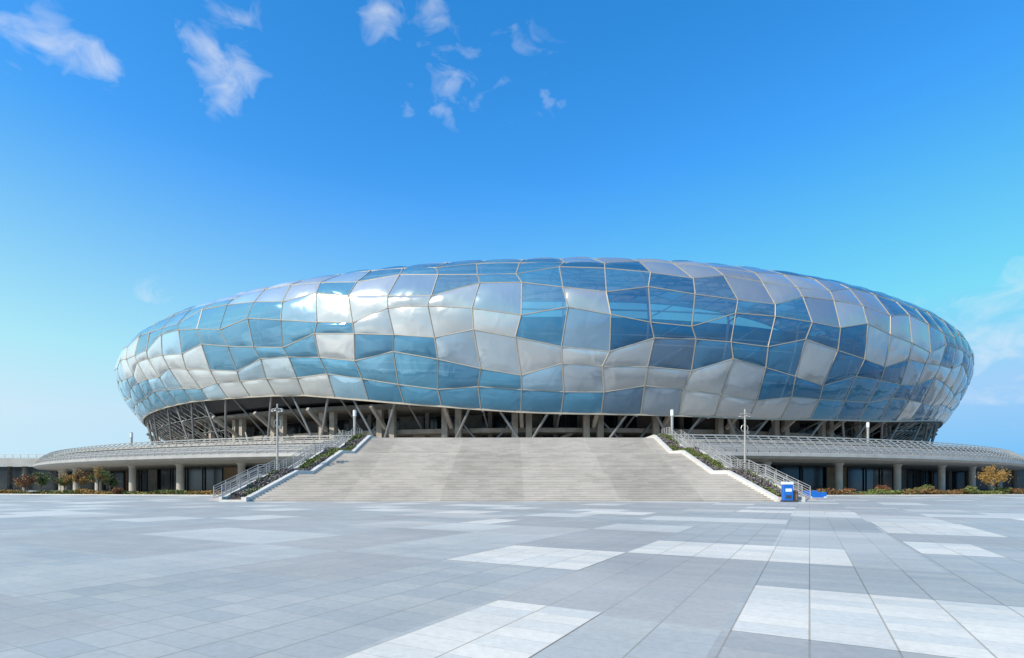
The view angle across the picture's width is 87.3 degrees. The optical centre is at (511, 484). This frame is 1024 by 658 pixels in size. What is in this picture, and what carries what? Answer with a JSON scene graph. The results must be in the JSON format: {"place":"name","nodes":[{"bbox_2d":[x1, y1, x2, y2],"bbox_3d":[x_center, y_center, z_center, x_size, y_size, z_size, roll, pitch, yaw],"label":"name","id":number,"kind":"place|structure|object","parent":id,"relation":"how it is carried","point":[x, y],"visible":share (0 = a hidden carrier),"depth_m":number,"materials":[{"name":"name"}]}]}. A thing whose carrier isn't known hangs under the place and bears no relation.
{"place":"outdoors","nodes":[
{"label":"outdoors","id":0,"kind":"place"},
{"bbox_2d":[0,490,1023,657],"bbox_3d":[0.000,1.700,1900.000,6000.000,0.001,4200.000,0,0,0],"label":"plaza ground","id":1,"kind":"structure","parent":0,"point":[132,576],"depth_m":10.48,"materials":[{"name":"grey stone"}]},
{"bbox_2d":[0,454,122,490],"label":"elevated walkway","id":2,"kind":"structure","parent":1,"relation":"on","point":[9,473],"depth_m":165.80,"materials":[{"name":"concrete"}]},
{"bbox_2d":[5,493,216,495],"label":"planting bed","id":3,"kind":"object","parent":1,"relation":"on","point":[110,494],"visible":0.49,"depth_m":84.95,"materials":[{"name":"stone"}]},
{"bbox_2d":[12,473,38,493],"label":"autumn tree","id":4,"kind":"object","parent":3,"relation":"on","point":[25,479],"visible":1,"depth_m":89.70,"materials":[{"name":"brown plant"}]},
{"bbox_2d":[30,471,52,489],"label":"autumn tree","id":5,"kind":"object","parent":3,"relation":"on","point":[43,480],"visible":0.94,"depth_m":92.92,"materials":[{"name":"green plant"}]},
{"bbox_2d":[54,473,72,489],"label":"autumn tree","id":6,"kind":"object","parent":3,"relation":"on","point":[64,481],"visible":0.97,"depth_m":95.58,"materials":[{"name":"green plant"}]},
{"bbox_2d":[69,469,91,488],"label":"autumn tree","id":7,"kind":"object","parent":3,"relation":"on","point":[80,479],"visible":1,"depth_m":89.88,"materials":[{"name":"brown plant"}]},
{"bbox_2d":[88,466,110,490],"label":"autumn tree","id":8,"kind":"object","parent":3,"relation":"on","point":[100,474],"visible":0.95,"depth_m":92.96,"materials":[{"name":"green plant"}]},
{"bbox_2d":[102,472,120,490],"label":"autumn tree","id":9,"kind":"object","parent":3,"relation":"on","point":[111,482],"visible":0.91,"depth_m":96.08,"materials":[{"name":"green plant"}]},
{"bbox_2d":[0,489,222,494],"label":"hedge","id":10,"kind":"object","parent":3,"relation":"on","point":[93,491],"visible":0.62,"depth_m":87.43,"materials":[{"name":"green plant"}]},
{"bbox_2d":[110,487,123,493],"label":"shrub","id":11,"kind":"object","parent":3,"relation":"on","point":[118,490],"visible":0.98,"depth_m":85.63,"materials":[{"name":"brown plant"}]},
{"bbox_2d":[207,427,816,501],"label":"grand staircase","id":12,"kind":"structure","parent":1,"relation":"on","point":[375,468],"depth_m":60.45,"materials":[{"name":"stone"}]},
{"bbox_2d":[271,404,283,469],"bbox_3d":[-27.100,-5.250,62.000,1.267,8.100,1.191,0,0,42],"label":"street lamp","id":13,"kind":"object","parent":12,"relation":"on","point":[277,409],"visible":0.94,"depth_m":61.91,"materials":[{"name":"grey metal"}]},
{"bbox_2d":[230,433,367,496],"bbox_3d":[-24.236,-3.208,68.391,3.349,9.265,29.715,0,0,10],"label":"hedge","id":14,"kind":"object","parent":12,"relation":"on","point":[309,464],"visible":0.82,"depth_m":64.02,"materials":[{"name":"green plant"}]},
{"bbox_2d":[353,410,356,433],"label":"lamp column","id":15,"kind":"structure","parent":12,"relation":"on","point":[354,418],"depth_m":80.35,"materials":[{"name":"white metal"}]},
{"bbox_2d":[670,409,674,437],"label":"lamp column","id":16,"kind":"structure","parent":12,"relation":"on","point":[671,412],"depth_m":80.31,"materials":[{"name":"white metal"}]},
{"bbox_2d":[650,433,780,495],"bbox_3d":[24.212,-3.297,68.508,3.338,9.274,29.668,0,0,-10],"label":"hedge","id":17,"kind":"object","parent":12,"relation":"on","point":[713,464],"visible":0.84,"depth_m":64.53,"materials":[{"name":"green plant"}]},
{"bbox_2d":[738,409,751,469],"bbox_3d":[26.900,-4.950,62.000,1.267,7.500,1.191,0,0,-42],"label":"street lamp","id":18,"kind":"object","parent":12,"relation":"on","point":[745,414],"visible":0.91,"depth_m":61.91,"materials":[{"name":"grey metal"}]},
{"bbox_2d":[33,434,1023,491],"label":"podium","id":19,"kind":"object","parent":1,"relation":"on","point":[860,465],"visible":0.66,"depth_m":100.48,"materials":[{"name":"concrete"}]},
{"bbox_2d":[130,432,132,444],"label":"lamp column","id":20,"kind":"structure","parent":19,"relation":"on","point":[131,437],"depth_m":106.61,"materials":[{"name":"white metal"}]},
{"bbox_2d":[114,257,973,444],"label":"stadium","id":21,"kind":"object","parent":19,"relation":"on","point":[577,347],"visible":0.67,"depth_m":103.67,"materials":[{"name":"glass"}]},
{"bbox_2d":[866,422,869,442],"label":"lamp column","id":22,"kind":"structure","parent":19,"relation":"on","point":[867,424],"depth_m":96.69,"materials":[{"name":"white metal"}]},
{"bbox_2d":[343,510,1023,657],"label":"light paving bands","id":23,"kind":"object","parent":1,"relation":"on","point":[502,629],"visible":1,"depth_m":6.89,"materials":[{"name":"white stone"}]},
{"bbox_2d":[780,482,793,501],"bbox_3d":[26.812,0.720,52.300,1.000,1.960,0.700,0,0,0],"label":"information kiosk","id":24,"kind":"object","parent":1,"relation":"on","point":[786,491],"visible":1,"depth_m":52.02,"materials":[{"name":"blue plastic"}]},
{"bbox_2d":[801,491,826,497],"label":"blue barrier","id":25,"kind":"object","parent":1,"relation":"on","point":[818,494],"visible":0.49,"depth_m":69.85,"materials":[{"name":"plastic"}]},
{"bbox_2d":[827,494,1023,495],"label":"planting bed","id":26,"kind":"object","parent":1,"relation":"on","point":[921,494],"visible":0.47,"depth_m":84.22,"materials":[{"name":"stone"}]},
{"bbox_2d":[874,485,890,490],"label":"shrub","id":27,"kind":"object","parent":26,"relation":"on","point":[878,487],"visible":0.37,"depth_m":85.75,"materials":[{"name":"brown plant"}]},
{"bbox_2d":[799,487,1023,494],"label":"hedge","id":28,"kind":"object","parent":26,"relation":"on","point":[909,491],"visible":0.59,"depth_m":84.78,"materials":[{"name":"green plant"}]},
{"bbox_2d":[922,484,934,493],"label":"shrub","id":29,"kind":"object","parent":26,"relation":"on","point":[925,486],"visible":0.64,"depth_m":85.79,"materials":[{"name":"green plant"}]},
{"bbox_2d":[962,486,977,493],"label":"shrub","id":30,"kind":"object","parent":26,"relation":"on","point":[970,490],"visible":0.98,"depth_m":85.71,"materials":[{"name":"green plant"}]},
{"bbox_2d":[975,465,1017,490],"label":"autumn tree","id":31,"kind":"object","parent":26,"relation":"on","point":[1001,474],"visible":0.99,"depth_m":87.92,"materials":[{"name":"yellow plant"}]},
{"bbox_2d":[934,454,1023,490],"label":"glass wall","id":32,"kind":"structure","parent":1,"relation":"on","point":[956,480],"depth_m":165.80,"materials":[{"name":"glass"}]},
{"bbox_2d":[0,0,1023,466],"label":"sky","id":33,"kind":"structure","parent":0,"point":[160,159],"materials":[{"name":"blue"}]},
{"bbox_2d":[793,490,797,501],"bbox_3d":[27.708,1.130,52.600,0.500,1.140,0.350,0,0,0],"label":"litter bin","id":34,"kind":"object","parent":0,"point":[795,495],"visible":0.74,"depth_m":52.43,"materials":[{"name":"brown metal"}]}
]}

